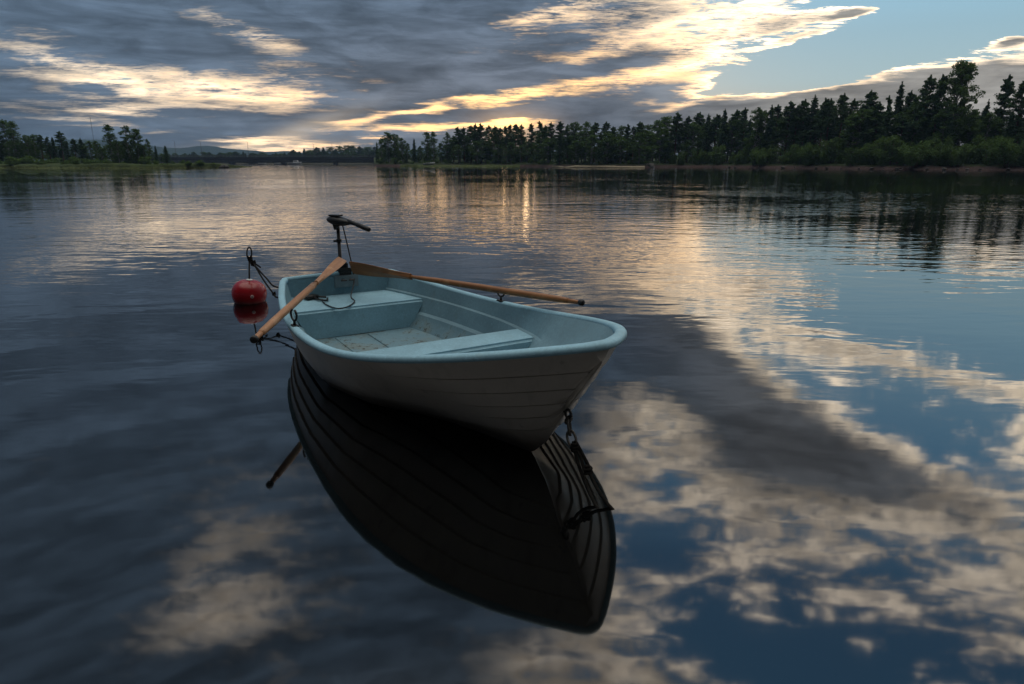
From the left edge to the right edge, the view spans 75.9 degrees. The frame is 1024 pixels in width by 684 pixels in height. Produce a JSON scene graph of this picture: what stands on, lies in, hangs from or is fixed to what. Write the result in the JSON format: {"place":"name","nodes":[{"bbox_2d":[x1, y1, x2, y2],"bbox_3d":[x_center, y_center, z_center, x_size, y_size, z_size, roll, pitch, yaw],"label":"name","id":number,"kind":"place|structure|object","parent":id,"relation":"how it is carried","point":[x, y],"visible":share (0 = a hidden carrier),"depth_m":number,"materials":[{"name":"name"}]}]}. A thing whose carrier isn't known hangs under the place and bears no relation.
{"place":"outdoors","nodes":[
{"label":"outdoors","id":0,"kind":"place"},
{"bbox_2d":[0,163,251,168],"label":"meadow bank","id":1,"kind":"structure","parent":0,"point":[122,165],"depth_m":137.60,"materials":[{"name":"green plant"}]},
{"bbox_2d":[0,119,22,160],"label":"broadleaf tree","id":2,"kind":"object","parent":1,"relation":"on","point":[2,127],"visible":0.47,"depth_m":164.30,"materials":[{"name":"green plant"}]},
{"bbox_2d":[4,121,27,159],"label":"broadleaf tree","id":3,"kind":"object","parent":1,"relation":"on","point":[15,146],"visible":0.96,"depth_m":162.02,"materials":[{"name":"green plant"}]},
{"bbox_2d":[19,134,35,156],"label":"birch tree","id":4,"kind":"object","parent":1,"relation":"on","point":[27,139],"visible":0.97,"depth_m":163.00,"materials":[{"name":"green plant"}]},
{"bbox_2d":[34,134,45,159],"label":"pine tree","id":5,"kind":"object","parent":1,"relation":"on","point":[39,142],"visible":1,"depth_m":159.21,"materials":[{"name":"green plant"}]},
{"bbox_2d":[54,131,69,160],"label":"pine tree","id":6,"kind":"object","parent":1,"relation":"on","point":[61,140],"visible":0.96,"depth_m":160.25,"materials":[{"name":"green plant"}]},
{"bbox_2d":[100,124,120,160],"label":"broadleaf tree","id":7,"kind":"object","parent":1,"relation":"on","point":[108,139],"visible":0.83,"depth_m":141.17,"materials":[{"name":"green plant"}]},
{"bbox_2d":[110,140,125,162],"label":"birch tree","id":8,"kind":"object","parent":1,"relation":"on","point":[114,142],"visible":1,"depth_m":140.36,"materials":[{"name":"green plant"}]},
{"bbox_2d":[117,125,134,162],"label":"broadleaf tree","id":9,"kind":"object","parent":1,"relation":"on","point":[124,142],"visible":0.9,"depth_m":142.35,"materials":[{"name":"green plant"}]},
{"bbox_2d":[129,128,148,163],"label":"broadleaf tree","id":10,"kind":"object","parent":1,"relation":"on","point":[135,133],"visible":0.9,"depth_m":141.97,"materials":[{"name":"green plant"}]},
{"bbox_2d":[4,139,749,160],"bbox_3d":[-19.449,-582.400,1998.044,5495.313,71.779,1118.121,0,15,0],"label":"hills","id":11,"kind":"structure","parent":0,"point":[198,149],"depth_m":2112.75,"materials":[{"name":"green plant"}]},
{"bbox_2d":[400,164,519,166],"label":"beach","id":12,"kind":"structure","parent":0,"point":[420,165],"depth_m":192.40,"materials":[{"name":"brown sand"}]},
{"bbox_2d":[0,164,1023,683],"bbox_3d":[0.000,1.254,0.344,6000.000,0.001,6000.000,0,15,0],"label":"lake water","id":13,"kind":"structure","parent":0,"point":[798,420],"depth_m":3.11,"materials":[{"name":"blue liquid"}]},
{"bbox_2d":[231,247,266,304],"bbox_3d":[-2.533,-0.442,6.328,0.320,0.961,0.320,6,15,-2],"label":"mooring buoy","id":14,"kind":"object","parent":13,"relation":"on","point":[247,291],"visible":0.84,"depth_m":6.21,"materials":[{"name":"red plastic"}]},
{"bbox_2d":[247,255,278,297],"bbox_3d":[-2.064,-0.558,5.791,0.188,0.284,1.340,-14,21,-42],"label":"mooring rope","id":15,"kind":"object","parent":14,"relation":"attached to","point":[252,262],"visible":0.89,"depth_m":6.00,"materials":[{"name":"black fabric"}]},
{"bbox_2d":[117,155,388,163],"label":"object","id":16,"kind":"structure","parent":13,"relation":"in","point":[281,159],"depth_m":400.51,"materials":[{"name":"plant"}]},
{"bbox_2d":[278,269,626,451],"bbox_3d":[-0.540,-0.032,4.000,1.487,0.746,3.479,-9,18,-30],"label":"rowing boat","id":17,"kind":"object","parent":13,"relation":"on","point":[521,376],"visible":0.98,"depth_m":3.48,"materials":[{"name":"blue paint"}]},
{"bbox_2d":[250,257,345,343],"bbox_3d":[-1.364,-0.346,4.392,0.080,0.046,2.131,28,15,-10],"label":"oar","id":18,"kind":"object","parent":17,"relation":"on","point":[337,263],"visible":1,"depth_m":4.08,"materials":[{"name":"brown wood"}]},
{"bbox_2d":[304,214,370,308],"bbox_3d":[-1.381,-0.318,5.263,0.474,1.340,0.791,4,16,13],"label":"trolling motor","id":19,"kind":"object","parent":17,"relation":"attached to","point":[336,221],"visible":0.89,"depth_m":5.33,"materials":[{"name":"black metal"}]},
{"bbox_2d":[349,262,584,305],"bbox_3d":[-0.435,-0.416,4.600,2.239,0.112,0.044,12,37,38],"label":"oar","id":20,"kind":"object","parent":17,"relation":"attached to","point":[365,269],"visible":1,"depth_m":4.54,"materials":[{"name":"brown wood"}]},
{"bbox_2d":[564,415,614,509],"bbox_3d":[0.311,0.543,2.633,0.073,0.404,0.402,-9,18,-30],"label":"anchor chain","id":21,"kind":"object","parent":17,"relation":"hanging from","point":[577,450],"visible":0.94,"depth_m":2.65,"materials":[{"name":"metal"}]},
{"bbox_2d":[0,0,1023,154],"label":"sky","id":22,"kind":"structure","parent":0,"point":[266,75],"materials":[{"name":"grey"}]},
{"bbox_2d":[552,165,644,167],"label":"beach","id":23,"kind":"structure","parent":0,"point":[581,166],"depth_m":157.94,"materials":[{"name":"brown sand"}]},
{"bbox_2d":[374,156,1023,170],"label":"river bank","id":24,"kind":"structure","parent":0,"point":[725,164],"depth_m":148.11,"materials":[{"name":"green plant"}]},
{"bbox_2d":[379,132,396,161],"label":"birch tree","id":25,"kind":"object","parent":24,"relation":"on","point":[385,141],"visible":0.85,"depth_m":209.03,"materials":[{"name":"green plant"}]},
{"bbox_2d":[388,134,400,157],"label":"birch tree","id":26,"kind":"object","parent":24,"relation":"on","point":[394,138],"visible":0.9,"depth_m":208.25,"materials":[{"name":"green plant"}]},
{"bbox_2d":[396,138,407,162],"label":"birch tree","id":27,"kind":"object","parent":24,"relation":"on","point":[402,142],"visible":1,"depth_m":203.09,"materials":[{"name":"green plant"}]},
{"bbox_2d":[421,131,431,161],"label":"broadleaf tree","id":28,"kind":"object","parent":24,"relation":"on","point":[426,146],"visible":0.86,"depth_m":206.36,"materials":[{"name":"green plant"}]},
{"bbox_2d":[428,131,438,161],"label":"broadleaf tree","id":29,"kind":"object","parent":24,"relation":"on","point":[433,141],"visible":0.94,"depth_m":204.48,"materials":[{"name":"green plant"}]},
{"bbox_2d":[460,127,469,161],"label":"pine tree","id":30,"kind":"object","parent":24,"relation":"on","point":[462,130],"visible":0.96,"depth_m":198.82,"materials":[{"name":"green plant"}]},
{"bbox_2d":[484,136,505,159],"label":"broadleaf tree","id":31,"kind":"object","parent":24,"relation":"on","point":[493,147],"visible":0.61,"depth_m":196.70,"materials":[{"name":"green plant"}]},
{"bbox_2d":[504,142,518,162],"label":"broadleaf tree","id":32,"kind":"object","parent":24,"relation":"on","point":[509,151],"visible":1,"depth_m":191.66,"materials":[{"name":"green plant"}]},
{"bbox_2d":[516,124,526,161],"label":"pine tree","id":33,"kind":"object","parent":24,"relation":"on","point":[522,133],"visible":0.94,"depth_m":193.58,"materials":[{"name":"green plant"}]},
{"bbox_2d":[527,134,546,162],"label":"broadleaf tree","id":34,"kind":"object","parent":24,"relation":"on","point":[535,148],"visible":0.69,"depth_m":184.80,"materials":[{"name":"green plant"}]},
{"bbox_2d":[552,134,567,163],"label":"spruce tree","id":35,"kind":"object","parent":24,"relation":"on","point":[559,158],"visible":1,"depth_m":167.31,"materials":[{"name":"green plant"}]},
{"bbox_2d":[566,122,582,162],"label":"birch tree","id":36,"kind":"object","parent":24,"relation":"on","point":[573,135],"visible":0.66,"depth_m":167.12,"materials":[{"name":"green plant"}]},
{"bbox_2d":[566,140,586,163],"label":"birch tree","id":37,"kind":"object","parent":24,"relation":"on","point":[575,145],"visible":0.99,"depth_m":164.35,"materials":[{"name":"green plant"}]},
{"bbox_2d":[575,121,594,159],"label":"birch tree","id":38,"kind":"object","parent":24,"relation":"on","point":[584,135],"visible":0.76,"depth_m":165.31,"materials":[{"name":"green plant"}]},
{"bbox_2d":[582,135,603,163],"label":"birch tree","id":39,"kind":"object","parent":24,"relation":"on","point":[592,141],"visible":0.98,"depth_m":162.04,"materials":[{"name":"green plant"}]},
{"bbox_2d":[595,132,618,163],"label":"broadleaf tree","id":40,"kind":"object","parent":24,"relation":"on","point":[607,156],"visible":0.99,"depth_m":160.39,"materials":[{"name":"green plant"}]},
{"bbox_2d":[606,136,632,162],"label":"birch tree","id":41,"kind":"object","parent":24,"relation":"on","point":[620,144],"visible":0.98,"depth_m":159.73,"materials":[{"name":"green plant"}]},
{"bbox_2d":[629,132,650,163],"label":"broadleaf tree","id":42,"kind":"object","parent":24,"relation":"on","point":[637,151],"visible":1,"depth_m":155.83,"materials":[{"name":"green plant"}]},
{"bbox_2d":[633,130,659,160],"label":"birch tree","id":43,"kind":"object","parent":24,"relation":"on","point":[648,135],"visible":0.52,"depth_m":161.38,"materials":[{"name":"green plant"}]},
{"bbox_2d":[650,120,669,160],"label":"birch tree","id":44,"kind":"object","parent":24,"relation":"on","point":[656,124],"visible":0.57,"depth_m":170.05,"materials":[{"name":"green plant"}]},
{"bbox_2d":[653,128,669,161],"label":"birch tree","id":45,"kind":"object","parent":24,"relation":"on","point":[660,131],"visible":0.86,"depth_m":168.93,"materials":[{"name":"green plant"}]},
{"bbox_2d":[659,116,677,152],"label":"birch tree","id":46,"kind":"object","parent":24,"relation":"on","point":[664,120],"visible":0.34,"depth_m":174.41,"materials":[{"name":"green plant"}]},
{"bbox_2d":[668,112,684,154],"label":"pine tree","id":47,"kind":"object","parent":24,"relation":"on","point":[676,120],"visible":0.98,"depth_m":170.72,"materials":[{"name":"green plant"}]},
{"bbox_2d":[679,116,696,162],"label":"pine tree","id":48,"kind":"object","parent":24,"relation":"on","point":[688,121],"visible":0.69,"depth_m":169.81,"materials":[{"name":"green plant"}]},
{"bbox_2d":[691,149,703,163],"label":"shrub","id":49,"kind":"object","parent":24,"relation":"on","point":[696,159],"visible":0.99,"depth_m":164.78,"materials":[{"name":"green plant"}]},
{"bbox_2d":[692,112,705,155],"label":"pine tree","id":50,"kind":"object","parent":24,"relation":"on","point":[699,118],"visible":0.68,"depth_m":170.87,"materials":[{"name":"green plant"}]},
{"bbox_2d":[698,114,715,161],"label":"spruce tree","id":51,"kind":"object","parent":24,"relation":"on","point":[705,141],"visible":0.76,"depth_m":165.99,"materials":[{"name":"green plant"}]},
{"bbox_2d":[708,114,721,145],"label":"pine tree","id":52,"kind":"object","parent":24,"relation":"on","point":[716,121],"visible":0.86,"depth_m":165.14,"materials":[{"name":"green plant"}]},
{"bbox_2d":[710,144,726,164],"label":"shrub","id":53,"kind":"object","parent":24,"relation":"on","point":[719,157],"visible":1,"depth_m":158.72,"materials":[{"name":"green plant"}]},
{"bbox_2d":[710,109,733,162],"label":"spruce tree","id":54,"kind":"object","parent":24,"relation":"on","point":[722,136],"visible":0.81,"depth_m":160.04,"materials":[{"name":"green plant"}]},
{"bbox_2d":[717,119,741,156],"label":"birch tree","id":55,"kind":"object","parent":24,"relation":"on","point":[729,127],"visible":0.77,"depth_m":159.54,"materials":[{"name":"green plant"}]},
{"bbox_2d":[726,123,741,156],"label":"birch tree","id":56,"kind":"object","parent":24,"relation":"on","point":[733,146],"visible":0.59,"depth_m":159.65,"materials":[{"name":"green plant"}]},
{"bbox_2d":[735,107,748,151],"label":"pine tree","id":57,"kind":"object","parent":24,"relation":"on","point":[743,118],"visible":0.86,"depth_m":156.20,"materials":[{"name":"green plant"}]},
{"bbox_2d":[740,118,752,160],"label":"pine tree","id":58,"kind":"object","parent":24,"relation":"on","point":[748,129],"visible":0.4,"depth_m":154.35,"materials":[{"name":"green plant"}]},
{"bbox_2d":[743,107,766,149],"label":"birch tree","id":59,"kind":"object","parent":24,"relation":"on","point":[751,141],"visible":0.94,"depth_m":148.44,"materials":[{"name":"green plant"}]},
{"bbox_2d":[754,147,773,166],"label":"shrub","id":60,"kind":"object","parent":24,"relation":"on","point":[761,158],"visible":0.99,"depth_m":142.46,"materials":[{"name":"green plant"}]},
{"bbox_2d":[758,117,781,162],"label":"spruce tree","id":61,"kind":"object","parent":24,"relation":"on","point":[768,131],"visible":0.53,"depth_m":147.56,"materials":[{"name":"green plant"}]},
{"bbox_2d":[765,126,779,151],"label":"pine tree","id":62,"kind":"object","parent":24,"relation":"on","point":[774,133],"visible":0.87,"depth_m":146.42,"materials":[{"name":"green plant"}]},
{"bbox_2d":[767,147,781,163],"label":"shrub","id":63,"kind":"object","parent":24,"relation":"on","point":[772,160],"visible":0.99,"depth_m":141.92,"materials":[{"name":"green plant"}]},
{"bbox_2d":[769,104,784,153],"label":"pine tree","id":64,"kind":"object","parent":24,"relation":"on","point":[776,115],"visible":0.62,"depth_m":146.65,"materials":[{"name":"green plant"}]},
{"bbox_2d":[776,101,796,153],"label":"pine tree","id":65,"kind":"object","parent":24,"relation":"on","point":[787,110],"visible":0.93,"depth_m":142.29,"materials":[{"name":"green plant"}]},
{"bbox_2d":[769,118,804,151],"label":"birch tree","id":66,"kind":"object","parent":24,"relation":"on","point":[781,138],"visible":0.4,"depth_m":144.73,"materials":[{"name":"green plant"}]},
{"bbox_2d":[785,106,806,155],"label":"pine tree","id":67,"kind":"object","parent":24,"relation":"on","point":[796,129],"visible":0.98,"depth_m":141.07,"materials":[{"name":"green plant"}]},
{"bbox_2d":[790,144,813,163],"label":"shrub","id":68,"kind":"object","parent":24,"relation":"on","point":[795,154],"visible":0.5,"depth_m":136.70,"materials":[{"name":"green plant"}]},
{"bbox_2d":[795,99,811,148],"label":"pine tree","id":69,"kind":"object","parent":24,"relation":"on","point":[806,111],"visible":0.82,"depth_m":140.47,"materials":[{"name":"green plant"}]},
{"bbox_2d":[797,94,819,161],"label":"spruce tree","id":70,"kind":"object","parent":24,"relation":"on","point":[815,100],"visible":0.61,"depth_m":139.69,"materials":[{"name":"green plant"}]},
{"bbox_2d":[803,146,822,165],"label":"shrub","id":71,"kind":"object","parent":24,"relation":"on","point":[813,159],"visible":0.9,"depth_m":132.21,"materials":[{"name":"green plant"}]},
{"bbox_2d":[813,144,827,163],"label":"shrub","id":72,"kind":"object","parent":24,"relation":"on","point":[819,159],"visible":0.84,"depth_m":131.83,"materials":[{"name":"green plant"}]},
{"bbox_2d":[813,97,832,146],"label":"pine tree","id":73,"kind":"object","parent":24,"relation":"on","point":[818,116],"visible":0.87,"depth_m":135.28,"materials":[{"name":"green plant"}]},
{"bbox_2d":[817,98,838,147],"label":"pine tree","id":74,"kind":"object","parent":24,"relation":"on","point":[830,105],"visible":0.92,"depth_m":134.49,"materials":[{"name":"green plant"}]},
{"bbox_2d":[819,139,841,163],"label":"shrub","id":75,"kind":"object","parent":24,"relation":"on","point":[830,158],"visible":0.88,"depth_m":130.17,"materials":[{"name":"green plant"}]},
{"bbox_2d":[830,92,850,162],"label":"pine tree","id":76,"kind":"object","parent":24,"relation":"on","point":[842,104],"visible":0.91,"depth_m":131.41,"materials":[{"name":"green plant"}]},
{"bbox_2d":[841,98,858,153],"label":"pine tree","id":77,"kind":"object","parent":24,"relation":"on","point":[853,103],"visible":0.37,"depth_m":129.29,"materials":[{"name":"green plant"}]},
{"bbox_2d":[833,113,869,158],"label":"birch tree","id":78,"kind":"object","parent":24,"relation":"on","point":[851,130],"visible":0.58,"depth_m":127.48,"materials":[{"name":"green plant"}]},
{"bbox_2d":[838,109,880,152],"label":"birch tree","id":79,"kind":"object","parent":24,"relation":"on","point":[864,112],"visible":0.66,"depth_m":125.78,"materials":[{"name":"green plant"}]},
{"bbox_2d":[853,142,873,164],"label":"shrub","id":80,"kind":"object","parent":24,"relation":"on","point":[863,158],"visible":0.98,"depth_m":122.98,"materials":[{"name":"green plant"}]},
{"bbox_2d":[856,90,883,123],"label":"pine tree","id":81,"kind":"object","parent":24,"relation":"on","point":[870,102],"visible":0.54,"depth_m":126.72,"materials":[{"name":"green plant"}]},
{"bbox_2d":[869,101,885,140],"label":"pine tree","id":82,"kind":"object","parent":24,"relation":"on","point":[877,108],"visible":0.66,"depth_m":125.51,"materials":[{"name":"green plant"}]},
{"bbox_2d":[871,140,888,165],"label":"shrub","id":83,"kind":"object","parent":24,"relation":"on","point":[876,154],"visible":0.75,"depth_m":119.84,"materials":[{"name":"green plant"}]},
{"bbox_2d":[873,108,894,147],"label":"spruce tree","id":84,"kind":"object","parent":24,"relation":"on","point":[888,124],"visible":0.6,"depth_m":122.93,"materials":[{"name":"green plant"}]},
{"bbox_2d":[877,135,906,164],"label":"shrub","id":85,"kind":"object","parent":24,"relation":"on","point":[891,148],"visible":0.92,"depth_m":118.77,"materials":[{"name":"green plant"}]},
{"bbox_2d":[890,81,905,139],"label":"spruce tree","id":86,"kind":"object","parent":24,"relation":"on","point":[899,101],"visible":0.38,"depth_m":123.95,"materials":[{"name":"green plant"}]},
{"bbox_2d":[900,90,917,116],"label":"pine tree","id":87,"kind":"object","parent":24,"relation":"on","point":[909,98],"visible":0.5,"depth_m":123.86,"materials":[{"name":"green plant"}]},
{"bbox_2d":[897,139,935,167],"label":"shrub","id":88,"kind":"object","parent":24,"relation":"on","point":[913,158],"visible":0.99,"depth_m":114.55,"materials":[{"name":"green plant"}]},
{"bbox_2d":[909,74,937,135],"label":"pine tree","id":89,"kind":"object","parent":24,"relation":"on","point":[926,90],"visible":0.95,"depth_m":117.87,"materials":[{"name":"green plant"}]},
{"bbox_2d":[926,74,950,133],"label":"pine tree","id":90,"kind":"object","parent":24,"relation":"on","point":[940,91],"visible":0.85,"depth_m":116.35,"materials":[{"name":"green plant"}]},
{"bbox_2d":[930,146,955,164],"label":"shrub","id":91,"kind":"object","parent":24,"relation":"on","point":[936,157],"visible":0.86,"depth_m":112.67,"materials":[{"name":"green plant"}]},
{"bbox_2d":[933,136,955,165],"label":"shrub","id":92,"kind":"object","parent":24,"relation":"on","point":[945,150],"visible":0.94,"depth_m":112.06,"materials":[{"name":"green plant"}]},
{"bbox_2d":[946,143,970,166],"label":"shrub","id":93,"kind":"object","parent":24,"relation":"on","point":[957,159],"visible":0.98,"depth_m":110.80,"materials":[{"name":"green plant"}]},
{"bbox_2d":[933,59,985,141],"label":"birch tree","id":94,"kind":"object","parent":24,"relation":"on","point":[965,69],"visible":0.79,"depth_m":115.05,"materials":[{"name":"green plant"}]},
{"bbox_2d":[952,108,981,147],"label":"birch tree","id":95,"kind":"object","parent":24,"relation":"on","point":[966,130],"visible":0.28,"depth_m":117.97,"materials":[{"name":"green plant"}]},
{"bbox_2d":[955,114,980,144],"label":"birch tree","id":96,"kind":"object","parent":24,"relation":"on","point":[970,132],"visible":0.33,"depth_m":118.57,"materials":[{"name":"green plant"}]},
{"bbox_2d":[966,134,988,163],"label":"shrub","id":97,"kind":"object","parent":24,"relation":"on","point":[978,139],"visible":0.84,"depth_m":111.80,"materials":[{"name":"green plant"}]},
{"bbox_2d":[970,136,996,163],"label":"shrub","id":98,"kind":"object","parent":24,"relation":"on","point":[983,156],"visible":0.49,"depth_m":111.13,"materials":[{"name":"green plant"}]},
{"bbox_2d":[972,112,1003,146],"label":"birch tree","id":99,"kind":"object","parent":24,"relation":"on","point":[991,126],"visible":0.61,"depth_m":113.13,"materials":[{"name":"green plant"}]},
{"bbox_2d":[981,140,998,165],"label":"shrub","id":100,"kind":"object","parent":24,"relation":"on","point":[989,159],"visible":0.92,"depth_m":108.38,"materials":[{"name":"green plant"}]},
{"bbox_2d":[989,106,1005,137],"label":"pine tree","id":101,"kind":"object","parent":24,"relation":"on","point":[1000,115],"visible":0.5,"depth_m":114.15,"materials":[{"name":"green plant"}]},
{"bbox_2d":[993,74,1016,145],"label":"pine tree","id":102,"kind":"object","parent":24,"relation":"on","point":[1008,86],"visible":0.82,"depth_m":113.37,"materials":[{"name":"green plant"}]},
{"bbox_2d":[991,138,1023,167],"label":"shrub","id":103,"kind":"object","parent":24,"relation":"on","point":[1008,153],"visible":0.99,"depth_m":105.53,"materials":[{"name":"green plant"}]},
{"bbox_2d":[1001,111,1015,142],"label":"spruce tree","id":104,"kind":"object","parent":24,"relation":"on","point":[1009,131],"visible":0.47,"depth_m":111.17,"materials":[{"name":"green plant"}]},
{"bbox_2d":[1001,81,1023,136],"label":"pine tree","id":105,"kind":"object","parent":24,"relation":"on","point":[1018,98],"visible":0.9,"depth_m":111.29,"materials":[{"name":"green plant"}]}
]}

